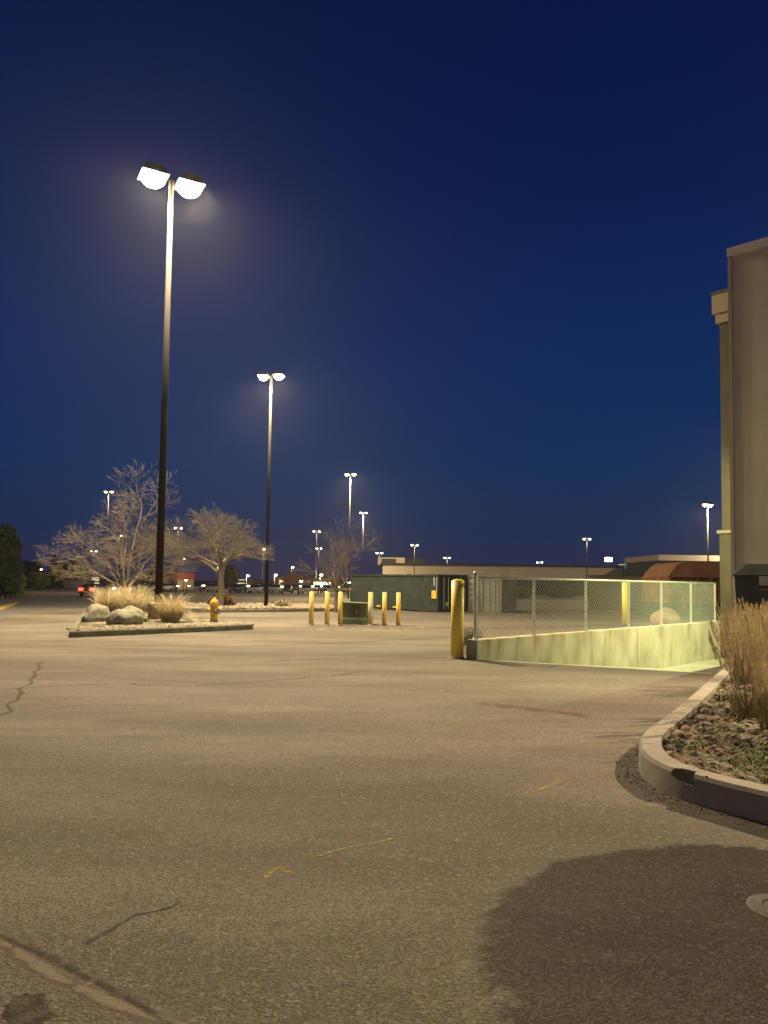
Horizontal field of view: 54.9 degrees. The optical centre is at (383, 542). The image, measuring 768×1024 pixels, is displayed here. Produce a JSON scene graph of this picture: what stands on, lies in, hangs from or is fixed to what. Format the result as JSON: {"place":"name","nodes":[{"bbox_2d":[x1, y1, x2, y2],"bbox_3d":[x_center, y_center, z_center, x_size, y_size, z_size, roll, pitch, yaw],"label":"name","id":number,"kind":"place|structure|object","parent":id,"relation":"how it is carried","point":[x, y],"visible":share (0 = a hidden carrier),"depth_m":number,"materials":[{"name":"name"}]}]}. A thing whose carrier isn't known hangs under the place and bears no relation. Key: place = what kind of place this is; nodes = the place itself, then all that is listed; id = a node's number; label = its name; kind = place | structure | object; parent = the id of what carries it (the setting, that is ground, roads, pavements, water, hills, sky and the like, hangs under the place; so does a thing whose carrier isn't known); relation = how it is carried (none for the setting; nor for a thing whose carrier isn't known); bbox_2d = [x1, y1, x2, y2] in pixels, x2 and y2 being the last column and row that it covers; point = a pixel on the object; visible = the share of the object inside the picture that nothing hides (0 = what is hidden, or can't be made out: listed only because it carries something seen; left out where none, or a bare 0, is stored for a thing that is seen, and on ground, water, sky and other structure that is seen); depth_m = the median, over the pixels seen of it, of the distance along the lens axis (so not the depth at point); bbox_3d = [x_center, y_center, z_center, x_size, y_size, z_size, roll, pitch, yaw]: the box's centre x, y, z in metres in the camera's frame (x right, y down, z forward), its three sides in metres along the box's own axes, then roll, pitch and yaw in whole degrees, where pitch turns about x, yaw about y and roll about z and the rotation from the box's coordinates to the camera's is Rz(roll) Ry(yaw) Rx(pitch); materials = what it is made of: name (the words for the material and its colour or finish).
{"place":"outdoors","nodes":[
{"label":"outdoors","id":0,"kind":"place"},
{"bbox_2d":[89,586,130,612],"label":"ornamental grass","id":1,"kind":"object","parent":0,"point":[103,602],"depth_m":28.41,"materials":[{"name":"plant"}]},
{"bbox_2d":[88,577,137,588],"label":"shop building","id":2,"kind":"structure","parent":0,"point":[102,583],"depth_m":149.69,"materials":[{"name":"beige"}]},
{"bbox_2d":[101,583,154,609],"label":"ornamental grass","id":3,"kind":"object","parent":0,"point":[132,600],"depth_m":28.10,"materials":[{"name":"plant"}]},
{"bbox_2d":[0,596,256,619],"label":"road","id":4,"kind":"structure","parent":0,"point":[36,603],"depth_m":60.87,"materials":[{"name":"asphalt"}]},
{"bbox_2d":[78,584,107,596],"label":"parked car","id":5,"kind":"object","parent":4,"relation":"on","point":[83,589],"visible":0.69,"depth_m":81.12,"materials":[{"name":"red"}]},
{"bbox_2d":[145,593,198,621],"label":"ornamental grass","id":6,"kind":"object","parent":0,"point":[167,611],"depth_m":23.19,"materials":[{"name":"plant"}]},
{"bbox_2d":[153,572,194,588],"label":"shop building","id":7,"kind":"structure","parent":0,"point":[190,577],"depth_m":155.35,"materials":[{"name":"beige"}]},
{"bbox_2d":[237,579,275,584],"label":"shop building","id":8,"kind":"structure","parent":0,"point":[242,581],"depth_m":184.33,"materials":[{"name":"grey"}]},
{"bbox_2d":[33,585,588,602],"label":"parking lot","id":9,"kind":"structure","parent":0,"point":[195,592],"depth_m":106.21,"materials":[{"name":"asphalt"}]},
{"bbox_2d":[45,555,63,587],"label":"conifer tree","id":10,"kind":"object","parent":9,"relation":"on","point":[58,582],"visible":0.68,"depth_m":148.85,"materials":[{"name":"green plant"}]},
{"bbox_2d":[59,559,91,579],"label":"evergreen tree","id":11,"kind":"object","parent":9,"relation":"on","point":[66,566],"visible":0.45,"depth_m":157.90,"materials":[{"name":"green plant"}]},
{"bbox_2d":[62,580,94,587],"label":"boundary wall","id":12,"kind":"structure","parent":9,"relation":"on","point":[68,583],"depth_m":149.57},
{"bbox_2d":[104,490,113,586],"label":"street lamp","id":13,"kind":"object","parent":9,"relation":"on","point":[106,491],"visible":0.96,"depth_m":104.21,"materials":[{"name":"grey"}]},
{"bbox_2d":[224,564,239,588],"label":"conifer tree","id":14,"kind":"object","parent":9,"relation":"on","point":[231,576],"visible":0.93,"depth_m":168.84,"materials":[{"name":"green plant"}]},
{"bbox_2d":[228,584,245,592],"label":"parked car","id":15,"kind":"object","parent":9,"relation":"on","point":[237,587],"visible":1,"depth_m":118.98,"materials":[{"name":"grey"}]},
{"bbox_2d":[248,584,262,592],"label":"parked car","id":16,"kind":"object","parent":9,"relation":"on","point":[255,587],"visible":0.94,"depth_m":118.14,"materials":[{"name":"grey"}]},
{"bbox_2d":[268,584,281,592],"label":"parked car","id":17,"kind":"object","parent":9,"relation":"on","point":[274,587],"visible":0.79,"depth_m":123.22,"materials":[{"name":"grey"}]},
{"bbox_2d":[299,585,313,593],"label":"parked car","id":18,"kind":"object","parent":9,"relation":"on","point":[304,588],"visible":0.77,"depth_m":116.88,"materials":[{"name":"grey"}]},
{"bbox_2d":[308,578,350,587],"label":"shop building","id":19,"kind":"structure","parent":9,"relation":"on","point":[341,581],"depth_m":174.38,"materials":[{"name":"grey"}]},
{"bbox_2d":[345,472,355,598],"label":"street lamp","id":20,"kind":"object","parent":9,"relation":"on","point":[352,473],"visible":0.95,"depth_m":88.20,"materials":[{"name":"grey"}]},
{"bbox_2d":[380,563,622,594],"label":"long store","id":21,"kind":"structure","parent":9,"relation":"on","point":[560,571],"depth_m":149.91,"materials":[{"name":"grey"}]},
{"bbox_2d":[378,557,424,564],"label":"roof unit","id":22,"kind":"structure","parent":21,"relation":"on","point":[390,560],"depth_m":154.04,"materials":[{"name":"grey"}]},
{"bbox_2d":[517,586,531,597],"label":"shrub","id":23,"kind":"object","parent":9,"relation":"on","point":[523,591],"visible":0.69,"depth_m":108.78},
{"bbox_2d":[517,600,588,601],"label":"island kerb","id":24,"kind":"structure","parent":9,"relation":"on","point":[552,600],"depth_m":87.46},
{"bbox_2d":[535,586,583,597],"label":"shrub","id":25,"kind":"object","parent":9,"relation":"on","point":[544,590],"visible":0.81,"depth_m":112.17,"materials":[{"name":"plant"}]},
{"bbox_2d":[625,555,719,574],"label":"raised annex","id":26,"kind":"object","parent":9,"relation":"on","point":[641,565],"visible":0.26,"depth_m":122.27,"materials":[{"name":"grey"}]},
{"bbox_2d":[0,579,767,1023],"bbox_3d":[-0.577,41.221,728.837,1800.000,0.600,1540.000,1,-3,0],"label":"ground","id":27,"kind":"structure","parent":0,"point":[202,799],"depth_m":4.22,"materials":[{"name":"asphalt"}]},
{"bbox_2d":[0,522,25,598],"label":"evergreen tree","id":28,"kind":"object","parent":27,"relation":"on","point":[12,568],"visible":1,"depth_m":69.38,"materials":[{"name":"green plant"}]},
{"bbox_2d":[12,573,27,597],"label":"evergreen tree","id":29,"kind":"object","parent":27,"relation":"on","point":[23,577],"visible":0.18,"depth_m":73.87,"materials":[{"name":"green plant"}]},
{"bbox_2d":[7,587,46,596],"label":"verge","id":30,"kind":"structure","parent":27,"relation":"on","point":[29,591],"depth_m":105.96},
{"bbox_2d":[22,559,43,587],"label":"evergreen tree","id":31,"kind":"object","parent":30,"relation":"on","point":[32,566],"visible":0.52,"depth_m":138.74,"materials":[{"name":"green plant"}]},
{"bbox_2d":[26,570,50,589],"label":"shrub","id":32,"kind":"object","parent":30,"relation":"on","point":[39,580],"visible":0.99,"depth_m":118.94,"materials":[{"name":"plant"}]},
{"bbox_2d":[1,992,53,1023],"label":"oil stain","id":33,"kind":"object","parent":27,"relation":"on","point":[26,1008],"visible":1,"depth_m":2.48,"materials":[{"name":"asphalt"}]},
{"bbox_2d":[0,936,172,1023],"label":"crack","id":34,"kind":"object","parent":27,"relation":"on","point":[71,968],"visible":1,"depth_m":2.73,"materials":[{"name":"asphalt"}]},
{"bbox_2d":[0,935,188,1023],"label":"gutter","id":35,"kind":"object","parent":27,"relation":"on","point":[35,963],"visible":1,"depth_m":2.61,"materials":[{"name":"concrete"}]},
{"bbox_2d":[87,904,175,942],"bbox_3d":[-1.071,1.606,3.140,0.092,0.001,0.509,-1,-4,35],"label":"crack","id":36,"kind":"object","parent":27,"relation":"on","point":[93,939],"visible":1,"depth_m":3.15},
{"bbox_2d":[140,568,155,587],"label":"evergreen tree","id":37,"kind":"object","parent":27,"relation":"on","point":[148,583],"visible":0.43,"depth_m":168.52,"materials":[{"name":"green plant"}]},
{"bbox_2d":[78,611,241,626],"bbox_3d":[-10.822,3.242,33.477,5.255,0.553,30.406,2,-3,-20],"label":"island bed","id":38,"kind":"object","parent":27,"relation":"on","point":[196,617],"visible":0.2,"depth_m":23.68,"materials":[{"name":"gravel"}]},
{"bbox_2d":[81,603,109,621],"bbox_3d":[-9.004,2.241,23.121,0.899,0.662,0.843,3,-4,-41],"label":"boulder","id":39,"kind":"object","parent":38,"relation":"on","point":[96,612],"visible":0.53,"depth_m":22.82,"materials":[{"name":"stone"}]},
{"bbox_2d":[35,460,199,600],"bbox_3d":[-11.533,-0.296,32.830,7.087,7.020,6.304,3,-4,-30],"label":"bare tree","id":40,"kind":"object","parent":38,"relation":"on","point":[121,559],"visible":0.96,"depth_m":32.70,"materials":[{"name":"brown plant"}]},
{"bbox_2d":[106,605,144,624],"bbox_3d":[-7.577,2.189,21.755,1.067,0.653,0.911,4,-4,-43],"label":"boulder","id":41,"kind":"object","parent":38,"relation":"on","point":[129,614],"visible":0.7,"depth_m":21.45,"materials":[{"name":"stone"}]},
{"bbox_2d":[66,621,254,630],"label":"gravel","id":42,"kind":"structure","parent":38,"relation":"on","point":[105,627],"depth_m":20.18,"materials":[{"name":"gravel"}]},
{"bbox_2d":[137,161,204,619],"bbox_3d":[-7.596,-5.158,25.638,2.170,15.760,0.920,3,-4,-30],"label":"street lamp","id":43,"kind":"object","parent":38,"relation":"on","point":[156,175],"visible":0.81,"depth_m":25.55,"materials":[{"name":"brown"}]},
{"bbox_2d":[207,597,220,622],"bbox_3d":[-5.367,2.183,23.401,0.420,0.882,0.428,2,-3,-20],"label":"fire hydrant","id":44,"kind":"object","parent":38,"relation":"on","point":[214,610],"visible":0.83,"depth_m":23.33,"materials":[{"name":"metal"}]},
{"bbox_2d":[69,609,252,637],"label":"island kerb","id":45,"kind":"structure","parent":27,"relation":"on","point":[99,633],"depth_m":19.69,"materials":[{"name":"concrete"}]},
{"bbox_2d":[187,609,337,612],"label":"kerb","id":46,"kind":"structure","parent":27,"relation":"on","point":[262,610],"depth_m":41.62,"materials":[{"name":"concrete"}]},
{"bbox_2d":[280,572,312,584],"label":"building","id":47,"kind":"structure","parent":27,"relation":"on","point":[291,578],"depth_m":173.12,"materials":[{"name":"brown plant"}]},
{"bbox_2d":[308,591,313,625],"bbox_3d":[-2.384,2.184,24.293,0.220,1.140,0.220,1,-3,0],"label":"bollard","id":48,"kind":"object","parent":27,"relation":"on","point":[311,606],"visible":0.94,"depth_m":24.23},
{"bbox_2d":[324,591,329,625],"bbox_3d":[-1.876,2.197,24.415,0.220,1.140,0.220,1,-3,0],"label":"bollard","id":49,"kind":"object","parent":27,"relation":"on","point":[327,598],"visible":0.93,"depth_m":24.35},
{"bbox_2d":[290,514,383,611],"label":"bare tree","id":50,"kind":"object","parent":27,"relation":"on","point":[337,588],"visible":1,"depth_m":43.80,"materials":[{"name":"brown plant"}]},
{"bbox_2d":[337,592,342,625],"bbox_3d":[-1.447,2.209,24.517,0.220,1.140,0.220,1,-3,0],"label":"bollard","id":51,"kind":"object","parent":27,"relation":"on","point":[340,604],"visible":0.97,"depth_m":24.46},
{"bbox_2d":[313,838,393,856],"bbox_3d":[-0.164,1.667,4.042,0.671,0.001,0.087,3,-4,-37],"label":"faded arrow marking","id":52,"kind":"object","parent":27,"relation":"on","point":[383,840],"visible":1,"depth_m":4.09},
{"bbox_2d":[342,601,367,624],"bbox_3d":[-0.982,2.439,25.499,1.000,0.760,0.875,0,-3,8],"label":"transformer box","id":53,"kind":"object","parent":27,"relation":"on","point":[355,613],"visible":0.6,"depth_m":25.10,"materials":[{"name":"metal"}]},
{"bbox_2d":[367,592,373,625],"bbox_3d":[-0.451,2.236,24.756,0.240,1.140,0.240,1,-3,0],"label":"bollard","id":54,"kind":"object","parent":27,"relation":"on","point":[370,608],"visible":0.94,"depth_m":24.69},
{"bbox_2d":[381,592,386,625],"bbox_3d":[0.016,2.249,24.868,0.220,1.140,0.220,1,-3,0],"label":"bollard","id":55,"kind":"object","parent":27,"relation":"on","point":[384,608],"visible":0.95,"depth_m":24.81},
{"bbox_2d":[395,592,400,625],"bbox_3d":[0.487,2.261,24.981,0.220,1.140,0.220,1,-3,0],"label":"bollard","id":56,"kind":"object","parent":27,"relation":"on","point":[398,607],"visible":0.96,"depth_m":24.92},
{"bbox_2d":[350,574,466,611],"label":"shipping container","id":57,"kind":"object","parent":27,"relation":"on","point":[425,592],"visible":0.88,"depth_m":53.74,"materials":[{"name":"green metal"}]},
{"bbox_2d":[440,577,451,609],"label":"door","id":58,"kind":"structure","parent":57,"relation":"in","point":[443,580],"depth_m":51.24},
{"bbox_2d":[311,625,595,629],"bbox_3d":[3.133,2.819,24.466,13.483,0.001,2.606,2,-3,-24],"label":"concrete gutter","id":59,"kind":"object","parent":27,"relation":"on","point":[447,626],"visible":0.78,"depth_m":24.04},
{"bbox_2d":[449,579,464,658],"bbox_3d":[1.427,1.494,14.365,0.320,1.550,0.320,1,-3,0],"label":"bollard","id":60,"kind":"object","parent":27,"relation":"on","point":[457,618],"visible":0.96,"depth_m":14.27,"materials":[{"name":"metal"}]},
{"bbox_2d":[464,625,484,649],"bbox_3d":[1.854,2.030,15.747,0.666,0.591,0.629,-2,-4,44],"label":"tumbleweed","id":61,"kind":"object","parent":27,"relation":"on","point":[467,636],"visible":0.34,"depth_m":15.71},
{"bbox_2d":[466,575,516,612],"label":"shipping container","id":62,"kind":"object","parent":27,"relation":"on","point":[470,593],"visible":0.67,"depth_m":52.20,"materials":[{"name":"grey"}]},
{"bbox_2d":[468,578,483,609],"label":"door","id":63,"kind":"structure","parent":62,"relation":"in","point":[481,594],"depth_m":52.20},
{"bbox_2d":[484,579,498,610],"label":"door","id":64,"kind":"structure","parent":62,"relation":"in","point":[496,589],"depth_m":51.80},
{"bbox_2d":[466,621,720,667],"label":"dock wall","id":65,"kind":"structure","parent":27,"relation":"on","point":[661,646],"depth_m":18.10,"materials":[{"name":"concrete"}]},
{"bbox_2d":[472,571,716,639],"bbox_3d":[6.131,1.530,18.892,0.110,1.320,12.740,-2,-4,44],"label":"chain link fence","id":66,"kind":"object","parent":65,"relation":"on","point":[476,577],"visible":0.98,"depth_m":17.46,"materials":[{"name":"silver metal"}]},
{"bbox_2d":[621,582,627,623],"bbox_3d":[9.221,2.320,28.243,0.330,1.620,0.330,1,-3,0],"label":"bollard","id":67,"kind":"object","parent":27,"relation":"on","point":[623,594],"visible":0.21,"depth_m":28.14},
{"bbox_2d":[551,657,729,671],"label":"loading ramp","id":68,"kind":"structure","parent":27,"relation":"on","point":[700,665],"depth_m":20.44,"materials":[{"name":"concrete"}]},
{"bbox_2d":[476,659,710,673],"bbox_3d":[3.616,2.213,13.227,4.100,0.001,0.138,-1,-3,25],"label":"ramp edge","id":69,"kind":"object","parent":68,"relation":"on","point":[595,666],"visible":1,"depth_m":13.16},
{"bbox_2d":[631,620,718,624],"bbox_3d":[13.766,3.536,32.840,1.908,0.236,13.516,-1,-4,35],"label":"concrete pad","id":70,"kind":"object","parent":27,"relation":"on","point":[683,621],"visible":0.39,"depth_m":32.39,"materials":[{"name":"concrete"}]},
{"bbox_2d":[650,607,680,624],"bbox_3d":[10.538,2.820,27.706,0.947,0.767,1.225,3,-4,-40],"label":"boulder","id":71,"kind":"object","parent":70,"relation":"on","point":[667,617],"visible":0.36,"depth_m":27.43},
{"bbox_2d":[642,561,719,615],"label":"rusty container","id":72,"kind":"object","parent":27,"relation":"on","point":[703,571],"visible":0.64,"depth_m":49.97,"materials":[{"name":"metal"}]},
{"bbox_2d":[615,740,765,824],"bbox_3d":[3.097,1.689,3.637,1.371,0.009,6.657,2,-3,-22],"label":"kerb rubble","id":73,"kind":"object","parent":27,"relation":"on","point":[637,750],"visible":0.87,"depth_m":5.31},
{"bbox_2d":[639,665,767,823],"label":"planter kerb","id":74,"kind":"structure","parent":27,"relation":"on","point":[661,769],"depth_m":5.10,"materials":[{"name":"concrete"}]},
{"bbox_2d":[662,671,767,784],"bbox_3d":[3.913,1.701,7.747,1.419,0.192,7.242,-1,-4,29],"label":"dry grass litter","id":75,"kind":"object","parent":74,"relation":"in","point":[757,778],"visible":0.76,"depth_m":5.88,"materials":[{"name":"plant"}]},
{"bbox_2d":[670,730,687,740],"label":"river rock","id":76,"kind":"object","parent":75,"relation":"on","point":[679,735],"visible":0.65,"depth_m":6.43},
{"bbox_2d":[672,755,690,764],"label":"river rock","id":77,"kind":"object","parent":75,"relation":"on","point":[679,758],"visible":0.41,"depth_m":5.55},
{"bbox_2d":[682,744,702,751],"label":"river rock","id":78,"kind":"object","parent":75,"relation":"on","point":[689,748],"visible":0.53,"depth_m":5.89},
{"bbox_2d":[688,759,706,768],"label":"river rock","id":79,"kind":"object","parent":75,"relation":"on","point":[700,763],"visible":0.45,"depth_m":5.40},
{"bbox_2d":[689,751,707,761],"bbox_3d":[2.384,1.645,5.601,0.132,0.086,0.159,7,11,22],"label":"river rock","id":80,"kind":"object","parent":75,"relation":"on","point":[701,757],"visible":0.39,"depth_m":5.60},
{"bbox_2d":[703,744,724,754],"bbox_3d":[2.654,1.666,5.947,0.154,0.086,0.174,12,-3,9],"label":"river rock","id":81,"kind":"object","parent":75,"relation":"on","point":[714,749],"visible":0.67,"depth_m":5.88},
{"bbox_2d":[706,761,732,770],"bbox_3d":[2.459,1.638,5.416,0.190,0.069,0.133,3,12,45],"label":"river rock","id":82,"kind":"object","parent":75,"relation":"on","point":[717,763],"visible":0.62,"depth_m":5.39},
{"bbox_2d":[700,725,739,734],"bbox_3d":[3.051,1.711,6.702,0.390,0.080,0.370,-2,-4,44],"label":"weed","id":83,"kind":"object","parent":75,"relation":"on","point":[712,731],"visible":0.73,"depth_m":6.69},
{"bbox_2d":[710,692,733,701],"bbox_3d":[3.975,1.814,8.634,0.459,0.104,0.466,1,-3,0],"label":"weed","id":84,"kind":"object","parent":75,"relation":"on","point":[723,696],"visible":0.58,"depth_m":8.61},
{"bbox_2d":[708,756,740,766],"bbox_3d":[2.573,1.649,5.546,0.330,0.055,0.279,3,-4,-34],"label":"weed","id":85,"kind":"object","parent":75,"relation":"on","point":[728,760],"visible":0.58,"depth_m":5.57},
{"bbox_2d":[721,772,747,779],"bbox_3d":[2.401,1.614,5.057,0.225,0.073,0.148,7,-1,1],"label":"river rock","id":86,"kind":"object","parent":75,"relation":"on","point":[740,776],"visible":0.29,"depth_m":5.04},
{"bbox_2d":[707,600,767,721],"bbox_3d":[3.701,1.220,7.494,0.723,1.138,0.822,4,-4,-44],"label":"reed grass","id":87,"kind":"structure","parent":75,"relation":"on","point":[737,700],"depth_m":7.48,"materials":[{"name":"plant"}]},
{"bbox_2d":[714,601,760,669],"bbox_3d":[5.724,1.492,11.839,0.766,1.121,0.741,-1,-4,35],"label":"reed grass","id":88,"kind":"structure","parent":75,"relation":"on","point":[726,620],"depth_m":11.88,"materials":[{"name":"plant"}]},
{"bbox_2d":[729,722,746,732],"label":"river rock","id":89,"kind":"object","parent":75,"relation":"on","point":[739,728],"visible":0.69,"depth_m":6.80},
{"bbox_2d":[722,740,761,752],"bbox_3d":[2.886,1.667,5.991,0.438,0.086,0.396,1,-3,0],"label":"weed","id":90,"kind":"object","parent":75,"relation":"on","point":[736,743],"visible":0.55,"depth_m":5.99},
{"bbox_2d":[728,744,767,762],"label":"weed","id":91,"kind":"object","parent":75,"relation":"on","point":[758,753],"visible":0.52,"depth_m":5.70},
{"bbox_2d":[729,755,767,773],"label":"weed","id":92,"kind":"object","parent":75,"relation":"on","point":[751,762],"visible":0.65,"depth_m":5.43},
{"bbox_2d":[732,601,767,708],"bbox_3d":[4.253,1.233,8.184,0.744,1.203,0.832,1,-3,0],"label":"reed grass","id":93,"kind":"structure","parent":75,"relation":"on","point":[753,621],"depth_m":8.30,"materials":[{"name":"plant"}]},
{"bbox_2d":[734,596,766,680],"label":"reed grass","id":94,"kind":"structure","parent":75,"relation":"on","point":[763,607],"depth_m":10.34,"materials":[{"name":"plant"}]},
{"bbox_2d":[740,738,767,752],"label":"weed","id":95,"kind":"object","parent":75,"relation":"on","point":[753,745],"visible":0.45,"depth_m":6.03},
{"bbox_2d":[745,615,767,733],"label":"reed grass","id":96,"kind":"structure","parent":75,"relation":"on","point":[758,674],"depth_m":6.70,"materials":[{"name":"plant"}]},
{"bbox_2d":[701,502,713,560],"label":"street lamp","id":97,"kind":"object","parent":27,"relation":"on","point":[707,504],"visible":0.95,"depth_m":72.11,"materials":[{"name":"grey"}]},
{"bbox_2d":[710,288,730,656],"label":"dock wing","id":98,"kind":"structure","parent":27,"relation":"on","point":[720,305],"depth_m":23.60,"materials":[{"name":"metal"}]},
{"bbox_2d":[727,237,767,651],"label":"store building","id":99,"kind":"structure","parent":27,"relation":"on","point":[748,332],"depth_m":14.21,"materials":[{"name":"paint"}]},
{"bbox_2d":[731,564,767,656],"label":"dumpster","id":100,"kind":"object","parent":27,"relation":"on","point":[750,583],"visible":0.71,"depth_m":12.11,"materials":[{"name":"metal"}]},
{"bbox_2d":[746,894,767,918],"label":"utility cover","id":101,"kind":"object","parent":27,"relation":"on","point":[757,904],"visible":1,"depth_m":3.38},
{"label":"rear bed","id":102,"kind":"structure","parent":27,"relation":"on","visible":0},
{"bbox_2d":[173,602,337,609],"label":"rock mulch","id":103,"kind":"object","parent":102,"relation":"on","point":[243,605],"visible":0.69,"depth_m":46.46,"materials":[{"name":"gravel"}]},
{"bbox_2d":[153,502,275,605],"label":"bare tree","id":104,"kind":"object","parent":103,"relation":"on","point":[222,564],"visible":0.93,"depth_m":45.67,"materials":[{"name":"brown plant"}]},
{"bbox_2d":[206,593,236,605],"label":"shrub","id":105,"kind":"object","parent":103,"relation":"on","point":[228,598],"visible":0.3,"depth_m":48.55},
{"bbox_2d":[275,599,290,606],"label":"shrub","id":106,"kind":"object","parent":103,"relation":"on","point":[282,602],"visible":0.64,"depth_m":48.51,"materials":[{"name":"plant"}]},
{"bbox_2d":[257,371,284,605],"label":"street lamp","id":107,"kind":"object","parent":102,"relation":"on","point":[265,375],"visible":0.98,"depth_m":49.24,"materials":[{"name":"brown"}]},
{"bbox_2d":[0,0,767,657],"label":"sky","id":108,"kind":"structure","parent":0,"point":[478,248],"materials":[{"name":"blue"}]},
{"bbox_2d":[588,575,643,611],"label":"screen wall","id":109,"kind":"structure","parent":0,"point":[611,602],"depth_m":60.66,"materials":[{"name":"paint"}]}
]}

